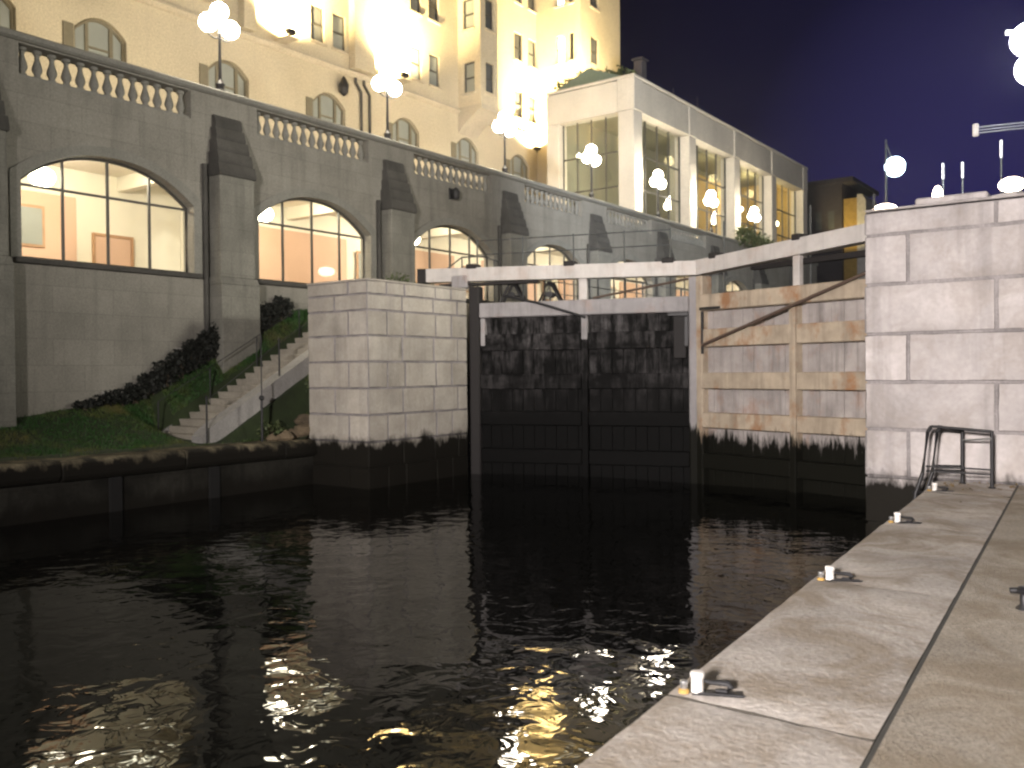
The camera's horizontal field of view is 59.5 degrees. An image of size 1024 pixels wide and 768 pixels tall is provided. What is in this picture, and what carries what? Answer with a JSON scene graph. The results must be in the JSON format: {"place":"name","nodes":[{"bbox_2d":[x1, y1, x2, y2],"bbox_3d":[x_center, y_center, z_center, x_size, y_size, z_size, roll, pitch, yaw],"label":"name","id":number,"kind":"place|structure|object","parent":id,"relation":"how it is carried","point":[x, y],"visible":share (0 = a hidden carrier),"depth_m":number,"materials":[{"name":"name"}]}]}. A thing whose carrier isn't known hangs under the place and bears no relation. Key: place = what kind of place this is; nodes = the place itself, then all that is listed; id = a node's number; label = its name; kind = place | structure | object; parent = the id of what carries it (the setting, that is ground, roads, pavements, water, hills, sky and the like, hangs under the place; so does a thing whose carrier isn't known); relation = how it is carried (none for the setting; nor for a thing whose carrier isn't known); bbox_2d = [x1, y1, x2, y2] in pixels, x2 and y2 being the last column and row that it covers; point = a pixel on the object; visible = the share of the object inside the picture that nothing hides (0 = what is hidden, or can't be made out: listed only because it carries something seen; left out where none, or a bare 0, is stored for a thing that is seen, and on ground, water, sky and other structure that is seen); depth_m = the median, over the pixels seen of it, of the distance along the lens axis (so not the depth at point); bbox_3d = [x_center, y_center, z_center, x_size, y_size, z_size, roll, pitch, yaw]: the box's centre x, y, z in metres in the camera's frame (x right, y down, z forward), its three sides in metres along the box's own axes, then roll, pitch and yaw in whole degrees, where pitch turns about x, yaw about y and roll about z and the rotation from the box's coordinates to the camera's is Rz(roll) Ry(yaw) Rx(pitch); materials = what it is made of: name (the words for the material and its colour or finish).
{"place":"outdoors","nodes":[
{"label":"outdoors","id":0,"kind":"place"},
{"bbox_2d":[0,308,309,460],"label":"lawn","id":1,"kind":"structure","parent":0,"point":[288,406],"depth_m":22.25,"materials":[{"name":"green plant"}]},
{"bbox_2d":[71,295,294,410],"bbox_3d":[-8.408,-0.971,23.724,0.596,3.127,6.623,0,1,36],"label":"hedge","id":2,"kind":"object","parent":1,"relation":"on","point":[192,349],"visible":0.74,"depth_m":23.25,"materials":[{"name":"green plant"}]},
{"bbox_2d":[162,332,308,442],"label":"staircase","id":3,"kind":"structure","parent":1,"relation":"on","point":[232,408],"depth_m":22.72,"materials":[{"name":"concrete"}]},
{"bbox_2d":[157,309,299,429],"bbox_3d":[-7.449,-0.371,24.015,0.036,3.545,4.536,0,1,36],"label":"stair railing","id":4,"kind":"object","parent":3,"relation":"on","point":[209,368],"visible":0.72,"depth_m":23.56,"materials":[{"name":"black metal"}]},
{"bbox_2d":[205,322,307,442],"bbox_3d":[-5.949,-0.491,22.735,0.162,3.790,4.457,0,1,34],"label":"stair railing","id":5,"kind":"object","parent":3,"relation":"on","point":[278,344],"visible":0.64,"depth_m":21.92,"materials":[{"name":"black metal"}]},
{"bbox_2d":[265,434,277,440],"bbox_3d":[-5.814,1.347,21.746,0.321,0.295,0.295,-1,1,-3],"label":"rubble rock","id":6,"kind":"object","parent":1,"relation":"on","point":[271,437],"visible":0.75,"depth_m":21.64,"materials":[{"name":"brown stone"}]},
{"bbox_2d":[256,374,309,437],"bbox_3d":[-5.149,0.229,22.767,0.585,2.293,3.066,0,1,42],"label":"shrub","id":7,"kind":"object","parent":1,"relation":"on","point":[268,431],"visible":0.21,"depth_m":21.94,"materials":[{"name":"green plant"}]},
{"bbox_2d":[276,430,294,440],"bbox_3d":[-5.544,1.323,21.902,0.448,0.403,0.455,-1,1,-5],"label":"rubble rock","id":8,"kind":"object","parent":1,"relation":"on","point":[284,435],"visible":0.77,"depth_m":21.77,"materials":[{"name":"brown stone"}]},
{"bbox_2d":[288,428,298,438],"bbox_3d":[-5.508,1.294,22.393,0.372,0.383,0.414,-1,1,-13],"label":"rubble rock","id":9,"kind":"object","parent":1,"relation":"on","point":[293,433],"visible":0.31,"depth_m":22.27,"materials":[{"name":"brown stone"}]},
{"bbox_2d":[293,423,309,437],"bbox_3d":[-5.140,1.173,22.411,0.495,0.364,0.591,0,1,36],"label":"rubble rock","id":10,"kind":"object","parent":1,"relation":"on","point":[302,430],"visible":0.68,"depth_m":22.20,"materials":[{"name":"brown stone"}]},
{"bbox_2d":[294,414,308,424],"bbox_3d":[-5.278,0.919,22.811,0.641,0.335,0.487,0,1,36],"label":"rubble rock","id":11,"kind":"object","parent":1,"relation":"on","point":[300,419],"visible":0.58,"depth_m":22.67,"materials":[{"name":"brown stone"}]},
{"bbox_2d":[383,272,433,284],"bbox_3d":[-3.192,-2.686,25.816,2.585,1.061,1.131,-1,1,-25],"label":"shrub","id":12,"kind":"object","parent":1,"relation":"on","point":[401,278],"visible":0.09,"depth_m":25.76,"materials":[{"name":"green plant"}]},
{"bbox_2d":[0,26,818,441],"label":"terrace building","id":13,"kind":"structure","parent":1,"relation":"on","point":[136,238],"depth_m":25.00,"materials":[{"name":"grey stone"}]},
{"bbox_2d":[21,157,186,271],"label":"window","id":14,"kind":"structure","parent":13,"relation":"in","point":[61,161],"depth_m":22.35,"materials":[{"name":"black metal"}]},
{"bbox_2d":[91,232,133,266],"bbox_3d":[-12.284,-3.621,27.618,0.080,1.940,1.330,0,1,36],"label":"door","id":15,"kind":"structure","parent":13,"relation":"in","point":[121,247],"depth_m":27.63,"materials":[{"name":"orange paint"}]},
{"bbox_2d":[199,2,239,91],"bbox_3d":[-8.127,-9.342,24.914,0.500,2.510,1.220,0,1,36],"label":"globe lamp","id":16,"kind":"object","parent":13,"relation":"on","point":[229,29],"visible":0.98,"depth_m":24.83,"materials":[{"name":"white glass"}]},
{"bbox_2d":[259,198,363,283],"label":"window","id":17,"kind":"structure","parent":13,"relation":"in","point":[339,213],"depth_m":27.67,"materials":[{"name":"black metal"}]},
{"bbox_2d":[372,66,401,139],"bbox_3d":[-4.209,-9.451,30.249,0.500,2.510,1.220,0,1,36],"label":"globe lamp","id":18,"kind":"object","parent":13,"relation":"on","point":[383,79],"visible":0.97,"depth_m":30.16,"materials":[{"name":"white glass"}]},
{"bbox_2d":[415,226,487,300],"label":"window","id":19,"kind":"structure","parent":13,"relation":"in","point":[429,248],"depth_m":32.99,"materials":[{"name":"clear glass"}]},
{"bbox_2d":[493,111,515,173],"bbox_3d":[-0.291,-9.560,35.584,0.500,2.510,1.220,0,1,36],"label":"globe lamp","id":20,"kind":"object","parent":13,"relation":"on","point":[499,125],"visible":0.97,"depth_m":35.48,"materials":[{"name":"white glass"}]},
{"bbox_2d":[528,245,577,300],"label":"window","id":21,"kind":"structure","parent":13,"relation":"in","point":[550,247],"depth_m":38.31,"materials":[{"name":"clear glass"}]},
{"bbox_2d":[582,145,600,198],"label":"globe lamp","id":22,"kind":"object","parent":13,"relation":"on","point":[590,157],"visible":0.94,"depth_m":40.80,"materials":[{"name":"white glass"}]},
{"bbox_2d":[613,260,646,298],"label":"window","id":23,"kind":"structure","parent":13,"relation":"in","point":[622,260],"depth_m":43.62,"materials":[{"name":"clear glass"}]},
{"bbox_2d":[650,170,665,217],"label":"globe lamp","id":24,"kind":"object","parent":13,"relation":"on","point":[657,181],"visible":0.95,"depth_m":46.15,"materials":[{"name":"white glass"}]},
{"bbox_2d":[675,276,688,295],"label":"window","id":25,"kind":"structure","parent":13,"relation":"in","point":[684,276],"depth_m":48.82,"materials":[{"name":"black metal"}]},
{"bbox_2d":[704,190,717,232],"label":"globe lamp","id":26,"kind":"object","parent":13,"relation":"on","point":[710,200],"visible":0.96,"depth_m":51.49,"materials":[{"name":"white glass"}]},
{"bbox_2d":[731,281,742,291],"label":"window","id":27,"kind":"structure","parent":13,"relation":"in","point":[732,282],"depth_m":54.26,"materials":[{"name":"black metal"}]},
{"bbox_2d":[748,207,759,231],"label":"globe lamp","id":28,"kind":"object","parent":13,"relation":"on","point":[753,215],"visible":0.84,"depth_m":56.72,"materials":[{"name":"white glass"}]},
{"bbox_2d":[734,224,788,259],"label":"shrub","id":29,"kind":"object","parent":13,"relation":"on","point":[748,239],"visible":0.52,"depth_m":54.67,"materials":[{"name":"green plant"}]},
{"bbox_2d":[0,439,316,526],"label":"canal wall","id":30,"kind":"structure","parent":0,"point":[36,490],"depth_m":18.49,"materials":[{"name":"concrete"}]},
{"bbox_2d":[259,335,263,441],"bbox_3d":[-6.003,0.106,21.474,0.133,2.570,0.127,0,1,36],"label":"iron post","id":31,"kind":"object","parent":30,"relation":"on","point":[261,397],"visible":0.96,"depth_m":21.46,"materials":[{"name":"black metal"}]},
{"bbox_2d":[0,0,619,206],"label":"hotel","id":32,"kind":"structure","parent":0,"point":[474,69],"depth_m":43.59,"materials":[{"name":"beige stone"}]},
{"bbox_2d":[0,0,13,29],"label":"window","id":33,"kind":"structure","parent":32,"relation":"in","point":[6,11],"depth_m":29.78,"materials":[{"name":"beige glass"}]},
{"bbox_2d":[74,19,123,61],"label":"window","id":34,"kind":"structure","parent":32,"relation":"in","point":[95,36],"depth_m":32.36,"materials":[{"name":"beige glass"}]},
{"bbox_2d":[208,60,246,96],"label":"window","id":35,"kind":"structure","parent":32,"relation":"in","point":[234,81],"depth_m":36.87,"materials":[{"name":"beige glass"}]},
{"bbox_2d":[285,27,295,35],"bbox_3d":[-9.383,-14.878,37.984,0.280,0.360,0.400,0,1,36],"label":"floodlight","id":36,"kind":"object","parent":32,"relation":"on","point":[290,31],"visible":1,"depth_m":37.89,"materials":[{"name":"black metal"}]},
{"bbox_2d":[310,4,326,46],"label":"window","id":37,"kind":"structure","parent":32,"relation":"in","point":[316,13],"depth_m":40.59,"materials":[{"name":"beige glass"}]},
{"bbox_2d":[313,93,342,124],"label":"window","id":38,"kind":"structure","parent":32,"relation":"in","point":[325,107],"depth_m":41.16,"materials":[{"name":"beige glass"}]},
{"bbox_2d":[332,14,348,54],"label":"window","id":39,"kind":"structure","parent":32,"relation":"in","point":[338,22],"depth_m":41.63,"materials":[{"name":"beige glass"}]},
{"bbox_2d":[400,71,408,77],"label":"floodlight","id":40,"kind":"object","parent":32,"relation":"on","point":[403,74],"visible":0.99,"depth_m":43.50,"materials":[{"name":"black metal"}]},
{"bbox_2d":[393,118,416,146],"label":"window","id":41,"kind":"structure","parent":32,"relation":"in","point":[403,130],"depth_m":45.31,"materials":[{"name":"beige glass"}]},
{"bbox_2d":[409,0,422,16],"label":"window","id":42,"kind":"structure","parent":32,"relation":"in","point":[414,4],"depth_m":45.80,"materials":[{"name":"beige glass"}]},
{"bbox_2d":[410,47,423,83],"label":"window","id":43,"kind":"structure","parent":32,"relation":"in","point":[415,53],"depth_m":45.88,"materials":[{"name":"grey glass"}]},
{"bbox_2d":[428,0,440,25],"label":"window","id":44,"kind":"structure","parent":32,"relation":"in","point":[432,3],"depth_m":46.97,"materials":[{"name":"grey glass"}]},
{"bbox_2d":[428,54,441,89],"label":"window","id":45,"kind":"structure","parent":32,"relation":"in","point":[433,61],"depth_m":47.00,"materials":[{"name":"grey glass"}]},
{"bbox_2d":[456,138,476,163],"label":"window","id":46,"kind":"structure","parent":32,"relation":"in","point":[465,151],"depth_m":49.23,"materials":[{"name":"beige glass"}]},
{"bbox_2d":[461,0,474,32],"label":"window","id":47,"kind":"structure","parent":32,"relation":"in","point":[468,4],"depth_m":48.09,"materials":[{"name":"beige glass"}]},
{"bbox_2d":[461,62,475,95],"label":"window","id":48,"kind":"structure","parent":32,"relation":"in","point":[469,67],"depth_m":48.12,"materials":[{"name":"grey glass"}]},
{"bbox_2d":[484,0,495,33],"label":"window","id":49,"kind":"structure","parent":32,"relation":"in","point":[488,5],"depth_m":48.26,"materials":[{"name":"grey glass"}]},
{"bbox_2d":[485,63,496,96],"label":"window","id":50,"kind":"structure","parent":32,"relation":"in","point":[489,74],"depth_m":48.31,"materials":[{"name":"grey glass"}]},
{"bbox_2d":[513,32,523,63],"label":"window","id":51,"kind":"structure","parent":32,"relation":"in","point":[517,38],"depth_m":53.06,"materials":[{"name":"beige glass"}]},
{"bbox_2d":[513,0,523,6],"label":"window","id":52,"kind":"structure","parent":32,"relation":"in","point":[515,1],"depth_m":52.88,"materials":[{"name":"beige stone"}]},
{"bbox_2d":[510,155,526,178],"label":"window","id":53,"kind":"structure","parent":32,"relation":"in","point":[518,167],"depth_m":53.19,"materials":[{"name":"beige glass"}]},
{"bbox_2d":[514,90,524,121],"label":"window","id":54,"kind":"structure","parent":32,"relation":"in","point":[517,94],"depth_m":53.10,"materials":[{"name":"beige glass"}]},
{"bbox_2d":[527,0,536,13],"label":"window","id":55,"kind":"structure","parent":32,"relation":"in","point":[530,2],"depth_m":54.17,"materials":[{"name":"beige stone"}]},
{"bbox_2d":[528,96,537,126],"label":"window","id":56,"kind":"structure","parent":32,"relation":"in","point":[531,100],"depth_m":54.26,"materials":[{"name":"beige glass"}]},
{"bbox_2d":[528,39,537,70],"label":"window","id":57,"kind":"structure","parent":32,"relation":"in","point":[531,55],"depth_m":54.17,"materials":[{"name":"beige glass"}]},
{"bbox_2d":[533,146,540,152],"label":"floodlight","id":58,"kind":"object","parent":32,"relation":"attached to","point":[537,148],"visible":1,"depth_m":53.01,"materials":[{"name":"black metal"}]},
{"bbox_2d":[554,0,564,8],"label":"window","id":59,"kind":"structure","parent":32,"relation":"in","point":[560,3],"depth_m":53.38,"materials":[{"name":"beige stone"}]},
{"bbox_2d":[554,35,565,65],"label":"window","id":60,"kind":"structure","parent":32,"relation":"in","point":[560,40],"depth_m":53.47,"materials":[{"name":"white glass"}]},
{"bbox_2d":[567,33,574,62],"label":"window","id":61,"kind":"structure","parent":32,"relation":"in","point":[572,59],"depth_m":53.01,"materials":[{"name":"beige glass"}]},
{"bbox_2d":[590,0,599,12],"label":"window","id":62,"kind":"structure","parent":32,"relation":"in","point":[593,3],"depth_m":53.93,"materials":[{"name":"beige stone"}]},
{"bbox_2d":[590,38,600,68],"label":"window","id":63,"kind":"structure","parent":32,"relation":"in","point":[593,42],"depth_m":54.00,"materials":[{"name":"beige glass"}]},
{"bbox_2d":[0,467,867,767],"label":"water","id":64,"kind":"structure","parent":0,"point":[508,621],"depth_m":10.10,"materials":[{"name":"black liquid"}]},
{"bbox_2d":[307,278,467,488],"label":"lock pier","id":65,"kind":"structure","parent":64,"relation":"in","point":[387,383],"depth_m":21.88,"materials":[{"name":"stone"}]},
{"bbox_2d":[417,228,699,483],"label":"lock gate","id":66,"kind":"structure","parent":65,"relation":"attached to","point":[584,386],"depth_m":23.11,"materials":[{"name":"paint"}]},
{"bbox_2d":[499,284,525,302],"bbox_3d":[0.026,-2.441,24.150,0.840,0.616,0.418,0,1,18],"label":"gate winch","id":67,"kind":"object","parent":66,"relation":"on","point":[517,289],"visible":0.47,"depth_m":24.07,"materials":[{"name":"black metal"}]},
{"bbox_2d":[538,281,562,300],"bbox_3d":[1.022,-2.426,23.819,0.720,0.574,0.418,0,1,18],"label":"gate winch","id":68,"kind":"object","parent":66,"relation":"on","point":[555,293],"visible":0.63,"depth_m":23.73,"materials":[{"name":"black metal"}]},
{"bbox_2d":[694,190,1023,498],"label":"lock gate","id":69,"kind":"structure","parent":64,"relation":"in","point":[781,393],"depth_m":20.00,"materials":[{"name":"brown wood"}]},
{"bbox_2d":[864,191,1023,536],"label":"lock pier","id":70,"kind":"structure","parent":64,"relation":"in","point":[944,310],"depth_m":12.76,"materials":[{"name":"stone"}]},
{"bbox_2d":[972,23,1023,136],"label":"globe lamp","id":71,"kind":"object","parent":70,"relation":"on","point":[1016,42],"visible":1,"depth_m":15.85,"materials":[{"name":"glass"}]},
{"bbox_2d":[467,442,470,467],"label":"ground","id":72,"kind":"structure","parent":0,"point":[469,455],"depth_m":52.12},
{"bbox_2d":[466,301,512,375],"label":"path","id":73,"kind":"structure","parent":0,"point":[468,353],"depth_m":26.55,"materials":[{"name":"grey concrete"}]},
{"bbox_2d":[447,255,497,301],"bbox_3d":[-1.696,-3.042,26.016,2.646,1.422,0.086,-1,1,-13],"label":"pier railing","id":74,"kind":"object","parent":73,"relation":"on","point":[461,258],"visible":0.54,"depth_m":26.12,"materials":[{"name":"metal"}]},
{"bbox_2d":[544,278,688,300],"bbox_3d":[8.591,-3.215,38.049,0.070,1.250,25.670,0,1,36],"label":"lock fence","id":75,"kind":"object","parent":73,"relation":"on","point":[642,293],"visible":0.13,"depth_m":31.08,"materials":[{"name":"metal"}]},
{"bbox_2d":[576,481,1023,767],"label":"quay","id":76,"kind":"structure","parent":0,"point":[908,652],"depth_m":4.78,"materials":[{"name":"concrete"}]},
{"bbox_2d":[678,670,744,697],"bbox_3d":[0.986,1.477,4.431,0.323,0.109,0.095,0,1,12],"label":"mooring bracket","id":77,"kind":"object","parent":76,"relation":"on","point":[698,680],"visible":1,"depth_m":4.42,"materials":[{"name":"white metal"}]},
{"bbox_2d":[817,565,862,581],"bbox_3d":[2.474,1.431,6.776,0.323,0.109,0.095,0,1,11],"label":"mooring bracket","id":78,"kind":"object","parent":76,"relation":"on","point":[830,572],"visible":1,"depth_m":6.77,"materials":[{"name":"white metal"}]},
{"bbox_2d":[888,512,921,523],"bbox_3d":[4.064,1.383,9.282,0.323,0.109,0.095,0,1,10],"label":"mooring bracket","id":79,"kind":"object","parent":76,"relation":"on","point":[897,517],"visible":1,"depth_m":9.27,"materials":[{"name":"white metal"}]},
{"bbox_2d":[927,483,953,491],"bbox_3d":[5.561,1.337,11.635,0.323,0.109,0.095,0,1,16],"label":"mooring bracket","id":80,"kind":"object","parent":76,"relation":"on","point":[934,486],"visible":1,"depth_m":11.63,"materials":[{"name":"white metal"}]},
{"bbox_2d":[912,425,995,499],"bbox_3d":[5.950,1.771,12.227,1.096,2.420,0.532,0,1,18],"label":"ladder rail","id":81,"kind":"object","parent":76,"relation":"on","point":[933,466],"visible":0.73,"depth_m":12.13,"materials":[{"name":"black metal"}]},
{"bbox_2d":[943,480,1021,502],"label":"leaf litter","id":82,"kind":"object","parent":76,"relation":"on","point":[979,483],"visible":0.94,"depth_m":12.05,"materials":[{"name":"brown plant"}]},
{"bbox_2d":[1009,586,1023,610],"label":"iron cleat","id":83,"kind":"object","parent":76,"relation":"on","point":[1020,591],"visible":1,"depth_m":5.93,"materials":[{"name":"metal"}]},
{"bbox_2d":[620,0,1023,206],"label":"sky","id":84,"kind":"structure","parent":0,"point":[822,84],"materials":[{"name":"blue"}]},
{"bbox_2d":[875,204,896,208],"bbox_3d":[12.521,-4.277,30.054,0.819,3.511,0.798,0,1,36],"label":"street lamp","id":85,"kind":"object","parent":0,"point":[881,206],"visible":0.23,"depth_m":29.75,"materials":[{"name":"glass"}]},
{"bbox_2d":[885,139,904,203],"bbox_3d":[17.117,-6.799,40.028,0.858,8.200,0.836,0,1,36],"label":"street lamp","id":86,"kind":"object","parent":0,"point":[894,166],"visible":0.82,"depth_m":39.79,"materials":[{"name":"glass"}]},
{"bbox_2d":[932,186,942,196],"bbox_3d":[9.576,-3.391,20.068,0.408,2.062,0.211,-1,1,-43],"label":"street lamp","id":87,"kind":"object","parent":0,"point":[937,190],"visible":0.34,"depth_m":19.92,"materials":[{"name":"glass"}]},
{"bbox_2d":[942,163,944,195],"bbox_3d":[11.796,-4.240,24.506,0.070,3.600,0.070,0,1,36],"label":"metal post","id":88,"kind":"object","parent":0,"point":[943,171],"visible":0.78,"depth_m":24.46,"materials":[{"name":"metal"}]},
{"bbox_2d":[961,162,963,193],"bbox_3d":[12.277,-4.244,24.401,0.070,3.600,0.070,0,1,36],"label":"metal post","id":89,"kind":"object","parent":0,"point":[962,170],"visible":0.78,"depth_m":24.37,"materials":[{"name":"paint"}]},
{"bbox_2d":[1000,140,1002,193],"bbox_3d":[12.061,-4.211,22.079,0.070,3.600,0.070,0,1,36],"label":"metal post","id":90,"kind":"object","parent":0,"point":[1001,149],"visible":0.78,"depth_m":22.04,"materials":[{"name":"paint"}]},
{"bbox_2d":[998,177,1023,191],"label":"street lamp","id":91,"kind":"object","parent":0,"point":[1009,184],"visible":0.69,"depth_m":19.84,"materials":[{"name":"glass"}]},
{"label":"hill","id":92,"kind":"structure","parent":0,"visible":0},
{"bbox_2d":[807,176,878,281],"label":"house","id":93,"kind":"structure","parent":92,"relation":"on","point":[839,203],"depth_m":94.02,"materials":[{"name":"concrete"}]},
{"bbox_2d":[807,213,808,230],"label":"window","id":94,"kind":"structure","parent":93,"relation":"in","point":[808,213],"depth_m":95.52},
{"bbox_2d":[816,212,821,230],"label":"window","id":95,"kind":"structure","parent":93,"relation":"in","point":[819,214],"depth_m":94.85,"materials":[{"name":"grey glass"}]},
{"bbox_2d":[828,211,833,228],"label":"window","id":96,"kind":"structure","parent":93,"relation":"in","point":[830,213],"depth_m":94.11,"materials":[{"name":"grey glass"}]},
{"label":"terrace floor","id":97,"kind":"structure","parent":0,"visible":0},
{"bbox_2d":[546,56,807,257],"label":"pavilion","id":98,"kind":"structure","parent":97,"relation":"on","point":[638,130],"depth_m":51.52,"materials":[{"name":"beige concrete"}]},
{"bbox_2d":[553,65,636,89],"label":"shrub","id":99,"kind":"object","parent":98,"relation":"on","point":[619,72],"visible":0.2,"depth_m":47.89,"materials":[{"name":"green plant"}]}
]}

